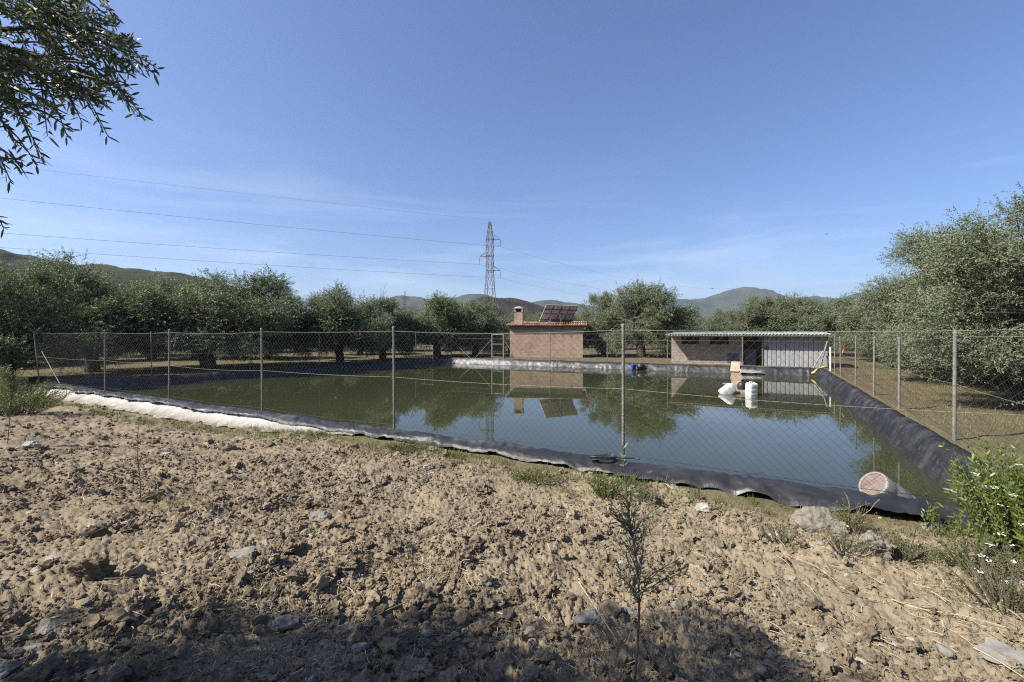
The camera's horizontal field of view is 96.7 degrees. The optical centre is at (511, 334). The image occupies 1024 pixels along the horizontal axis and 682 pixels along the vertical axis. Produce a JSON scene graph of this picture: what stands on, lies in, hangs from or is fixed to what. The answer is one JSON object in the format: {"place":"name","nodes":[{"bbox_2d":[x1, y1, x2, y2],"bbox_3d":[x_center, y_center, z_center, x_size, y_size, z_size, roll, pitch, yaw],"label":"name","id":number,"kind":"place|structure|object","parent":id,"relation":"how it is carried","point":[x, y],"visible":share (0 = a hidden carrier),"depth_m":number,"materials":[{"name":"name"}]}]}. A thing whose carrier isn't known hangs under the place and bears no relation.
{"place":"outdoors","nodes":[
{"label":"outdoors","id":0,"kind":"place"},
{"bbox_2d":[0,249,310,313],"bbox_3d":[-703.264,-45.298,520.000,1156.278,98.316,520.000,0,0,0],"label":"hill","id":1,"kind":"structure","parent":0,"point":[124,274],"depth_m":467.72,"materials":[{"name":"plant"}]},
{"bbox_2d":[376,294,603,321],"bbox_3d":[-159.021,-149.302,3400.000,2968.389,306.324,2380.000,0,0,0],"label":"hill","id":2,"kind":"structure","parent":0,"point":[411,301],"depth_m":3073.13,"materials":[{"name":"plant"}]},
{"bbox_2d":[464,296,544,326],"bbox_3d":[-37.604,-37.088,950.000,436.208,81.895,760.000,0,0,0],"label":"hill","id":3,"kind":"structure","parent":0,"point":[508,304],"depth_m":809.57,"materials":[{"name":"plant"}]},
{"bbox_2d":[0,343,1023,681],"bbox_3d":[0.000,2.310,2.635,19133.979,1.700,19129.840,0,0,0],"label":"ground","id":4,"kind":"structure","parent":0,"point":[14,589],"depth_m":3.84,"materials":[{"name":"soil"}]},
{"bbox_2d":[0,658,24,674],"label":"stone","id":5,"kind":"object","parent":4,"relation":"on","point":[11,666],"visible":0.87,"depth_m":2.15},
{"bbox_2d":[0,363,31,442],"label":"olive shrub","id":6,"kind":"object","parent":4,"relation":"on","point":[6,378],"visible":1,"depth_m":7.34,"materials":[{"name":"green plant"}]},
{"bbox_2d":[22,440,41,447],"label":"stone","id":7,"kind":"object","parent":4,"relation":"on","point":[30,444],"visible":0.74,"depth_m":7.24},
{"bbox_2d":[0,377,77,415],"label":"weed clump","id":8,"kind":"object","parent":4,"relation":"on","point":[37,396],"visible":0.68,"depth_m":11.61,"materials":[{"name":"green plant"}]},
{"bbox_2d":[30,380,61,390],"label":"weed clump","id":9,"kind":"object","parent":4,"relation":"on","point":[51,383],"visible":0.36,"depth_m":16.61,"materials":[{"name":"green plant"}]},
{"bbox_2d":[0,260,103,385],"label":"olive tree","id":10,"kind":"object","parent":4,"relation":"on","point":[17,328],"visible":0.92,"depth_m":19.19,"materials":[{"name":"green plant"}]},
{"bbox_2d":[44,555,60,560],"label":"stone","id":11,"kind":"object","parent":4,"relation":"on","point":[49,557],"visible":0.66,"depth_m":3.34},
{"bbox_2d":[35,618,71,635],"bbox_3d":[-2.455,1.572,2.429,0.166,0.110,0.100,0,0,0],"label":"stone","id":12,"kind":"object","parent":4,"relation":"on","point":[46,626],"visible":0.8,"depth_m":2.42,"materials":[{"name":"stone"}]},
{"bbox_2d":[60,612,101,626],"bbox_3d":[-2.379,1.598,2.514,0.227,0.118,0.149,0,0,0],"label":"earth clod","id":13,"kind":"object","parent":4,"relation":"on","point":[77,619],"visible":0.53,"depth_m":2.49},
{"bbox_2d":[0,0,164,237],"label":"olive tree","id":14,"kind":"object","parent":4,"relation":"on","point":[23,62],"visible":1,"depth_m":1.46,"materials":[{"name":"green plant"}]},
{"bbox_2d":[2,246,184,374],"bbox_3d":[-21.560,-1.099,23.644,8.838,6.784,9.269,0,0,15],"label":"olive tree","id":15,"kind":"object","parent":4,"relation":"on","point":[100,301],"visible":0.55,"depth_m":22.62,"materials":[{"name":"green plant"}]},
{"bbox_2d":[69,554,117,581],"bbox_3d":[-2.765,1.566,3.015,0.221,0.203,0.156,0,0,0],"label":"earth clod","id":16,"kind":"object","parent":4,"relation":"on","point":[97,568],"visible":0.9,"depth_m":2.99,"materials":[{"name":"soil"}]},
{"bbox_2d":[127,420,148,501],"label":"olive sapling","id":17,"kind":"object","parent":4,"relation":"on","point":[137,447],"visible":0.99,"depth_m":4.58,"materials":[{"name":"green plant"}]},
{"bbox_2d":[101,288,180,359],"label":"olive tree","id":18,"kind":"object","parent":4,"relation":"on","point":[155,358],"depth_m":34.43,"materials":[{"name":"green plant"}]},
{"bbox_2d":[158,311,217,358],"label":"olive tree","id":19,"kind":"object","parent":4,"relation":"on","point":[192,357],"visible":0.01,"depth_m":37.71,"materials":[{"name":"green plant"}]},
{"bbox_2d":[30,386,354,435],"bbox_3d":[-10.789,2.055,13.071,17.303,0.292,0.628,0,0,29],"label":"geotextile sheet","id":20,"kind":"object","parent":4,"relation":"on","point":[157,410],"visible":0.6,"depth_m":12.00,"materials":[{"name":"fabric"}]},
{"bbox_2d":[102,264,311,367],"bbox_3d":[-17.612,-1.058,26.740,11.104,6.675,10.329,0,0,40],"label":"olive tree","id":21,"kind":"object","parent":4,"relation":"on","point":[239,311],"visible":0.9,"depth_m":25.01,"materials":[{"name":"green plant"}]},
{"bbox_2d":[214,518,225,524],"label":"stone","id":22,"kind":"object","parent":4,"relation":"on","point":[218,521],"visible":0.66,"depth_m":4.11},
{"bbox_2d":[191,347,274,358],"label":"olive tree","id":23,"kind":"object","parent":4,"relation":"on","point":[224,352],"visible":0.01,"depth_m":36.32,"materials":[{"name":"green plant"}]},
{"bbox_2d":[226,546,257,558],"bbox_3d":[-2.003,1.629,3.389,0.222,0.066,0.175,0,0,0],"label":"stone","id":24,"kind":"object","parent":4,"relation":"on","point":[240,553],"visible":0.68,"depth_m":3.37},
{"bbox_2d":[37,332,449,378],"bbox_3d":[-11.980,1.007,27.625,0.085,2.306,23.584,0,0,36],"label":"chain link fence","id":25,"kind":"object","parent":4,"relation":"on","point":[218,348],"visible":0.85,"depth_m":23.35,"materials":[{"name":"metal"}]},
{"bbox_2d":[216,288,312,358],"bbox_3d":[-19.753,-1.064,37.149,7.766,6.578,8.507,0,0,40],"label":"olive tree","id":26,"kind":"object","parent":4,"relation":"on","point":[273,348],"visible":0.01,"depth_m":35.57,"materials":[{"name":"green plant"}]},
{"bbox_2d":[271,614,299,630],"bbox_3d":[-1.319,1.678,2.652,0.143,0.075,0.106,0,0,-35],"label":"stone","id":27,"kind":"object","parent":4,"relation":"on","point":[283,622],"visible":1,"depth_m":2.63,"materials":[{"name":"stone"}]},
{"bbox_2d":[309,510,331,521],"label":"stone","id":28,"kind":"object","parent":4,"relation":"on","point":[320,515],"visible":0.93,"depth_m":4.38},
{"bbox_2d":[283,280,394,362],"bbox_3d":[-12.583,-0.860,31.750,8.315,6.254,8.720,0,0,-40],"label":"olive tree","id":29,"kind":"object","parent":4,"relation":"on","point":[333,316],"visible":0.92,"depth_m":29.96,"materials":[{"name":"green plant"}]},
{"bbox_2d":[327,304,388,354],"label":"olive tree","id":30,"kind":"object","parent":4,"relation":"on","point":[360,353],"visible":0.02,"depth_m":44.73,"materials":[{"name":"green plant"}]},
{"bbox_2d":[351,642,373,651],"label":"stone","id":31,"kind":"object","parent":4,"relation":"on","point":[356,645],"visible":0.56,"depth_m":2.42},
{"bbox_2d":[374,615,382,623],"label":"stone","id":32,"kind":"object","parent":4,"relation":"on","point":[377,619],"visible":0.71,"depth_m":2.70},
{"bbox_2d":[361,601,407,622],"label":"dry stalk","id":33,"kind":"object","parent":4,"relation":"on","point":[381,612],"visible":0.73,"depth_m":2.74,"materials":[{"name":"plant"}]},
{"bbox_2d":[353,295,423,359],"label":"olive tree","id":34,"kind":"object","parent":4,"relation":"on","point":[392,314],"visible":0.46,"depth_m":35.60,"materials":[{"name":"green plant"}]},
{"bbox_2d":[384,438,422,452],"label":"weed clump","id":35,"kind":"object","parent":4,"relation":"on","point":[395,446],"visible":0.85,"depth_m":7.67,"materials":[{"name":"green plant"}]},
{"bbox_2d":[406,345,432,359],"bbox_3d":[-7.096,1.376,34.975,2.638,1.167,0.044,0,0,29],"label":"grid panel","id":36,"kind":"object","parent":4,"relation":"on","point":[422,354],"visible":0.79,"depth_m":34.73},
{"bbox_2d":[402,306,443,350],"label":"olive tree","id":37,"kind":"object","parent":4,"relation":"on","point":[410,309],"visible":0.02,"depth_m":56.66,"materials":[{"name":"green plant"}]},
{"bbox_2d":[423,465,434,470],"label":"stone","id":38,"kind":"object","parent":4,"relation":"on","point":[427,467],"visible":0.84,"depth_m":6.69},
{"bbox_2d":[384,290,494,356],"bbox_3d":[-7.151,-0.798,40.722,10.051,6.099,9.349,0,0,-35],"label":"olive tree","id":39,"kind":"object","parent":4,"relation":"on","point":[447,322],"visible":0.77,"depth_m":38.42,"materials":[{"name":"green plant"}]},
{"bbox_2d":[441,294,509,355],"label":"olive tree","id":40,"kind":"object","parent":4,"relation":"on","point":[478,307],"visible":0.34,"depth_m":41.98,"materials":[{"name":"green plant"}]},
{"bbox_2d":[479,222,500,318],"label":"pylon","id":41,"kind":"object","parent":4,"relation":"on","point":[491,252],"visible":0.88,"depth_m":120.67,"materials":[{"name":"metal"}]},
{"bbox_2d":[6,233,465,263],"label":"power line","id":42,"kind":"object","parent":41,"relation":"attached to","point":[219,248],"visible":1,"depth_m":94.32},
{"bbox_2d":[0,247,489,277],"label":"power line","id":43,"kind":"object","parent":41,"relation":"attached to","point":[227,262],"visible":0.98,"depth_m":94.17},
{"bbox_2d":[12,166,483,219],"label":"power line","id":44,"kind":"object","parent":41,"relation":"attached to","point":[245,193],"visible":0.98,"depth_m":100.11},
{"bbox_2d":[3,198,499,246],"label":"power line","id":45,"kind":"object","parent":41,"relation":"attached to","point":[229,221],"visible":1,"depth_m":93.69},
{"bbox_2d":[0,404,1023,681],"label":"soil clods","id":46,"kind":"object","parent":4,"relation":"on","point":[140,670],"visible":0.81,"depth_m":2.89,"materials":[{"name":"soil"}]},
{"bbox_2d":[0,423,1023,681],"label":"straw","id":47,"kind":"object","parent":4,"relation":"on","point":[490,593],"visible":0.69,"depth_m":2.91,"materials":[{"name":"plant"}]},
{"bbox_2d":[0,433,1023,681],"bbox_3d":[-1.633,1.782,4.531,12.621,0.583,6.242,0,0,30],"label":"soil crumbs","id":48,"kind":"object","parent":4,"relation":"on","point":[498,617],"visible":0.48,"depth_m":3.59,"materials":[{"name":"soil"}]},
{"bbox_2d":[491,309,539,352],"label":"olive tree","id":49,"kind":"object","parent":4,"relation":"on","point":[525,320],"visible":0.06,"depth_m":49.13,"materials":[{"name":"green plant"}]},
{"bbox_2d":[26,397,1022,552],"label":"weeds","id":50,"kind":"object","parent":4,"relation":"on","point":[633,480],"visible":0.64,"depth_m":7.28,"materials":[{"name":"green plant"}]},
{"bbox_2d":[27,357,1023,531],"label":"pond liner","id":51,"kind":"object","parent":4,"relation":"on","point":[791,493],"visible":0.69,"depth_m":8.39,"materials":[{"name":"plastic"}]},
{"bbox_2d":[589,453,639,459],"bbox_3d":[1.505,1.806,6.708,0.733,0.082,0.217,0,0,0],"label":"cable coil","id":52,"kind":"object","parent":51,"relation":"on","point":[604,457],"visible":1,"depth_m":6.68,"materials":[{"name":"black plastic"}]},
{"bbox_2d":[730,362,739,371],"bbox_3d":[13.165,1.880,26.836,0.480,0.526,1.112,0,0,29],"label":"ramp board","id":53,"kind":"object","parent":51,"relation":"on","point":[734,368],"visible":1,"depth_m":26.71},
{"bbox_2d":[858,472,915,497],"bbox_3d":[4.876,2.109,5.790,0.851,0.734,0.362,0,0,-7],"label":"plastic drum","id":54,"kind":"object","parent":51,"relation":"on","point":[878,480],"visible":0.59,"depth_m":5.69,"materials":[{"name":"plastic"}]},
{"bbox_2d":[33,324,1023,502],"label":"chain link fence","id":55,"kind":"object","parent":4,"relation":"on","point":[623,371],"visible":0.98,"depth_m":7.05,"materials":[{"name":"metal"}]},
{"bbox_2d":[508,464,561,485],"bbox_3d":[0.296,1.882,6.117,0.751,0.190,0.728,0,0,0],"label":"weed clump","id":56,"kind":"object","parent":4,"relation":"on","point":[534,474],"visible":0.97,"depth_m":6.10,"materials":[{"name":"green plant"}]},
{"bbox_2d":[506,306,586,357],"bbox_3d":[3.225,-0.255,41.018,6.938,4.470,4.946,0,0,9],"label":"brick hut","id":57,"kind":"object","parent":4,"relation":"on","point":[519,325],"visible":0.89,"depth_m":39.10,"materials":[{"name":"brick"}]},
{"bbox_2d":[539,304,577,321],"bbox_3d":[4.120,-1.840,40.105,3.560,1.470,1.163,0,0,-30],"label":"solar array","id":58,"kind":"object","parent":57,"relation":"on","point":[558,313],"visible":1,"depth_m":39.99,"materials":[{"name":"glass"}]},
{"bbox_2d":[572,610,601,625],"bbox_3d":[0.443,1.671,2.672,0.176,0.083,0.116,0,0,0],"label":"stone","id":59,"kind":"object","parent":4,"relation":"on","point":[582,618],"visible":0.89,"depth_m":2.65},
{"bbox_2d":[578,581,618,643],"bbox_3d":[0.505,1.692,2.818,0.048,0.173,0.911,0,0,-6],"label":"dry stalk","id":60,"kind":"object","parent":4,"relation":"on","point":[598,611],"visible":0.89,"depth_m":2.66,"materials":[{"name":"plant"}]},
{"bbox_2d":[585,471,624,498],"bbox_3d":[1.127,1.817,5.512,0.511,0.279,0.537,0,0,0],"label":"weed clump","id":61,"kind":"object","parent":4,"relation":"on","point":[602,488],"visible":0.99,"depth_m":5.47,"materials":[{"name":"green plant"}]},
{"bbox_2d":[576,289,634,354],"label":"olive tree","id":62,"kind":"object","parent":4,"relation":"on","point":[601,302],"visible":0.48,"depth_m":42.71,"materials":[{"name":"green plant"}]},
{"bbox_2d":[436,333,827,366],"bbox_3d":[6.087,1.007,31.394,25.898,2.306,1.945,0,0,25],"label":"chain link fence","id":63,"kind":"object","parent":4,"relation":"on","point":[504,335],"visible":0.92,"depth_m":29.76,"materials":[{"name":"metal"}]},
{"bbox_2d":[492,334,502,357],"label":"metal gate","id":64,"kind":"structure","parent":63,"relation":"attached to","point":[496,344],"depth_m":35.47,"materials":[{"name":"metal"}]},
{"bbox_2d":[622,482,656,501],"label":"weed clump","id":65,"kind":"object","parent":4,"relation":"on","point":[641,492],"visible":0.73,"depth_m":5.42,"materials":[{"name":"green plant"}]},
{"bbox_2d":[586,274,704,357],"bbox_3d":[11.459,-1.558,41.098,9.486,7.652,10.390,0,0,-30],"label":"olive tree","id":66,"kind":"object","parent":4,"relation":"on","point":[646,309],"visible":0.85,"depth_m":39.15,"materials":[{"name":"green plant"}]},
{"bbox_2d":[603,443,689,681],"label":"tall wild weed","id":67,"kind":"object","parent":4,"relation":"on","point":[630,527],"visible":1,"depth_m":2.14,"materials":[{"name":"green plant"}]},
{"bbox_2d":[646,492,661,506],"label":"earth clod","id":68,"kind":"object","parent":4,"relation":"on","point":[654,499],"visible":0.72,"depth_m":5.20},
{"bbox_2d":[634,305,714,352],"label":"olive tree","id":69,"kind":"object","parent":4,"relation":"on","point":[696,328],"visible":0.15,"depth_m":47.56,"materials":[{"name":"green plant"}]},
{"bbox_2d":[677,616,688,623],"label":"stone","id":70,"kind":"object","parent":4,"relation":"on","point":[682,619],"visible":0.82,"depth_m":2.74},
{"bbox_2d":[695,502,710,511],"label":"stone","id":71,"kind":"object","parent":4,"relation":"on","point":[702,507],"visible":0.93,"depth_m":4.98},
{"bbox_2d":[695,306,740,330],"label":"olive tree","id":72,"kind":"object","parent":4,"relation":"on","point":[717,322],"visible":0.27,"depth_m":54.15,"materials":[{"name":"green plant"}]},
{"bbox_2d":[666,332,833,367],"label":"storage shed","id":73,"kind":"structure","parent":4,"relation":"on","point":[732,346],"depth_m":29.48,"materials":[{"name":"metal"}]},
{"bbox_2d":[682,337,698,343],"bbox_3d":[12.198,0.385,31.083,1.123,0.550,0.020,0,0,29],"label":"window","id":74,"kind":"structure","parent":73,"relation":"in","point":[689,339],"depth_m":31.08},
{"bbox_2d":[710,337,728,343],"bbox_3d":[13.774,0.385,30.210,1.136,0.550,0.020,0,0,29],"label":"window","id":75,"kind":"structure","parent":73,"relation":"in","point":[714,340],"depth_m":30.20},
{"bbox_2d":[745,349,755,364],"bbox_3d":[15.409,1.566,29.429,0.651,1.248,0.130,0,0,29],"label":"door panel","id":76,"kind":"structure","parent":73,"relation":"in","point":[748,355],"depth_m":29.42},
{"bbox_2d":[739,369,761,373],"bbox_3d":[13.663,2.095,26.050,1.166,0.251,0.283,0,0,29],"label":"plastic strip","id":77,"kind":"object","parent":4,"relation":"on","point":[746,371],"visible":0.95,"depth_m":26.10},
{"bbox_2d":[722,294,783,331],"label":"olive tree","id":78,"kind":"object","parent":4,"relation":"on","point":[747,322],"visible":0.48,"depth_m":45.20,"materials":[{"name":"green plant"}]},
{"bbox_2d":[757,520,803,546],"bbox_3d":[2.507,1.857,4.253,0.385,0.200,0.396,0,0,39],"label":"weed clump","id":79,"kind":"object","parent":4,"relation":"on","point":[783,530],"visible":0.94,"depth_m":4.26,"materials":[{"name":"green plant"}]},
{"bbox_2d":[750,290,832,347],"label":"olive tree","id":80,"kind":"object","parent":4,"relation":"on","point":[791,305],"visible":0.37,"depth_m":43.86,"materials":[{"name":"green plant"}]},
{"bbox_2d":[766,291,857,351],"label":"olive tree","id":81,"kind":"object","parent":4,"relation":"on","point":[829,319],"visible":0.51,"depth_m":42.19,"materials":[{"name":"green plant"}]},
{"bbox_2d":[789,506,849,535],"bbox_3d":[3.104,1.931,4.615,0.419,0.317,0.502,0,0,-32],"label":"boulder","id":82,"kind":"object","parent":4,"relation":"on","point":[808,519],"visible":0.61,"depth_m":4.59,"materials":[{"name":"stone"}]},
{"bbox_2d":[815,642,824,651],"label":"stone","id":83,"kind":"object","parent":4,"relation":"on","point":[820,645],"visible":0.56,"depth_m":2.68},
{"bbox_2d":[820,523,877,557],"bbox_3d":[2.888,1.766,3.935,0.431,0.230,0.434,0,0,0],"label":"weed clump","id":84,"kind":"object","parent":4,"relation":"on","point":[843,542],"visible":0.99,"depth_m":3.91,"materials":[{"name":"green plant"}]},
{"bbox_2d":[825,492,881,534],"bbox_3d":[3.457,1.793,4.609,0.438,0.413,0.433,0,0,-45],"label":"thistle","id":85,"kind":"object","parent":4,"relation":"on","point":[857,512],"visible":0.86,"depth_m":4.58,"materials":[{"name":"green plant"}]},
{"bbox_2d":[828,290,881,360],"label":"olive tree","id":86,"kind":"object","parent":4,"relation":"on","point":[847,319],"visible":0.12,"depth_m":33.16,"materials":[{"name":"green plant"}]},
{"bbox_2d":[852,530,897,559],"bbox_3d":[3.193,1.880,4.023,0.379,0.288,0.269,0,0,0],"label":"boulder","id":87,"kind":"object","parent":4,"relation":"on","point":[884,546],"visible":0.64,"depth_m":3.94,"materials":[{"name":"stone"}]},
{"bbox_2d":[841,274,927,368],"bbox_3d":[22.972,-0.705,25.977,6.472,5.830,6.888,0,0,-10],"label":"olive tree","id":88,"kind":"object","parent":4,"relation":"on","point":[867,325],"visible":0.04,"depth_m":26.52,"materials":[{"name":"green plant"}]},
{"bbox_2d":[873,529,946,564],"bbox_3d":[3.442,1.853,3.997,0.507,0.202,0.540,0,0,0],"label":"weed clump","id":89,"kind":"object","parent":4,"relation":"on","point":[913,549],"visible":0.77,"depth_m":3.93,"materials":[{"name":"green plant"}]},
{"bbox_2d":[829,331,1023,468],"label":"chain link fence","id":90,"kind":"object","parent":4,"relation":"on","point":[954,392],"visible":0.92,"depth_m":9.69,"materials":[{"name":"metal"}]},
{"bbox_2d":[862,293,991,378],"bbox_3d":[20.922,-0.579,20.916,7.860,5.630,8.242,0,0,27],"label":"olive tree","id":91,"kind":"object","parent":4,"relation":"on","point":[885,321],"depth_m":21.87,"materials":[{"name":"green plant"}]},
{"bbox_2d":[919,500,940,530],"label":"young plant","id":92,"kind":"object","parent":4,"relation":"on","point":[931,515],"visible":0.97,"depth_m":4.66,"materials":[{"name":"green plant"}]},
{"bbox_2d":[920,522,945,530],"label":"stone","id":93,"kind":"object","parent":4,"relation":"on","point":[925,524],"visible":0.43,"depth_m":4.68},
{"bbox_2d":[846,223,1023,384],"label":"olive tree","id":94,"kind":"object","parent":4,"relation":"on","point":[885,298],"visible":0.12,"depth_m":19.29,"materials":[{"name":"green plant"}]},
{"bbox_2d":[891,599,1010,628],"bbox_3d":[2.833,1.821,2.959,0.569,0.043,0.066,0,0,41],"label":"dry stalk","id":95,"kind":"object","parent":4,"relation":"on","point":[948,613],"visible":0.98,"depth_m":2.95,"materials":[{"name":"plant"}]},
{"bbox_2d":[879,181,1023,406],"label":"olive tree","id":96,"kind":"object","parent":4,"relation":"on","point":[982,300],"visible":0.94,"depth_m":11.56,"materials":[{"name":"green plant"}]},
{"bbox_2d":[944,512,975,537],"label":"young plant","id":97,"kind":"object","parent":4,"relation":"on","point":[956,527],"visible":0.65,"depth_m":4.40,"materials":[{"name":"green plant"}]},
{"bbox_2d":[902,270,1023,376],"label":"olive tree","id":98,"kind":"object","parent":4,"relation":"on","point":[947,320],"visible":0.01,"depth_m":16.50,"materials":[{"name":"green plant"}]},
{"bbox_2d":[926,530,1023,579],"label":"weed clump","id":99,"kind":"object","parent":4,"relation":"on","point":[986,552],"visible":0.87,"depth_m":3.72,"materials":[{"name":"green plant"}]},
{"bbox_2d":[937,434,1023,584],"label":"leafy bush","id":100,"kind":"object","parent":4,"relation":"on","point":[1003,510],"visible":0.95,"depth_m":3.94,"materials":[{"name":"green plant"}]},
{"bbox_2d":[942,553,1023,614],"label":"weed clump","id":101,"kind":"object","parent":4,"relation":"on","point":[1008,602],"visible":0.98,"depth_m":3.31,"materials":[{"name":"green plant"}]},
{"bbox_2d":[974,637,1023,669],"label":"stone","id":102,"kind":"object","parent":4,"relation":"on","point":[995,649],"visible":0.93,"depth_m":2.65,"materials":[{"name":"stone"}]},
{"bbox_2d":[973,647,1023,677],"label":"dry stalk","id":103,"kind":"object","parent":102,"relation":"on","point":[997,660],"visible":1,"depth_m":2.59,"materials":[{"name":"plant"}]},
{"bbox_2d":[0,0,1023,308],"label":"sky","id":104,"kind":"structure","parent":0,"point":[702,145],"materials":[{"name":"blue"}]},
{"bbox_2d":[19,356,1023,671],"bbox_3d":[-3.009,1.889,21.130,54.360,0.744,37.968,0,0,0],"label":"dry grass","id":105,"kind":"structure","parent":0,"point":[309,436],"depth_m":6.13,"materials":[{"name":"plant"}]},
{"bbox_2d":[101,363,959,503],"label":"water","id":106,"kind":"structure","parent":0,"point":[643,380],"depth_m":13.33,"materials":[{"name":"liquid"}]},
{"bbox_2d":[718,383,735,393],"bbox_3d":[8.315,2.161,17.569,0.633,0.589,0.333,0,0,0],"label":"jerrycan","id":107,"kind":"object","parent":106,"relation":"on","point":[724,390],"visible":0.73,"depth_m":17.42,"materials":[{"name":"white plastic"}]},
{"bbox_2d":[723,372,744,393],"bbox_3d":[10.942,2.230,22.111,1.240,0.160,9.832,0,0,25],"label":"wooden raft","id":108,"kind":"object","parent":106,"relation":"on","point":[735,381],"visible":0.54,"depth_m":22.12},
{"bbox_2d":[736,379,744,389],"bbox_3d":[9.426,2.037,18.802,0.300,0.485,1.404,0,0,22],"label":"submersible pump","id":109,"kind":"object","parent":108,"relation":"on","point":[740,385],"visible":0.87,"depth_m":18.19,"materials":[{"name":"grey metal"}]},
{"bbox_2d":[745,381,757,395],"bbox_3d":[9.045,2.059,17.186,0.382,0.615,0.318,0,0,-14],"label":"jerrycan","id":110,"kind":"object","parent":106,"relation":"on","point":[751,387],"visible":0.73,"depth_m":17.05,"materials":[{"name":"white plastic"}]},
{"bbox_2d":[667,286,901,319],"bbox_3d":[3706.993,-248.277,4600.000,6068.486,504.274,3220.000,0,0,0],"label":"hill","id":111,"kind":"structure","parent":0,"point":[709,305],"depth_m":4139.45,"materials":[{"name":"plant"}]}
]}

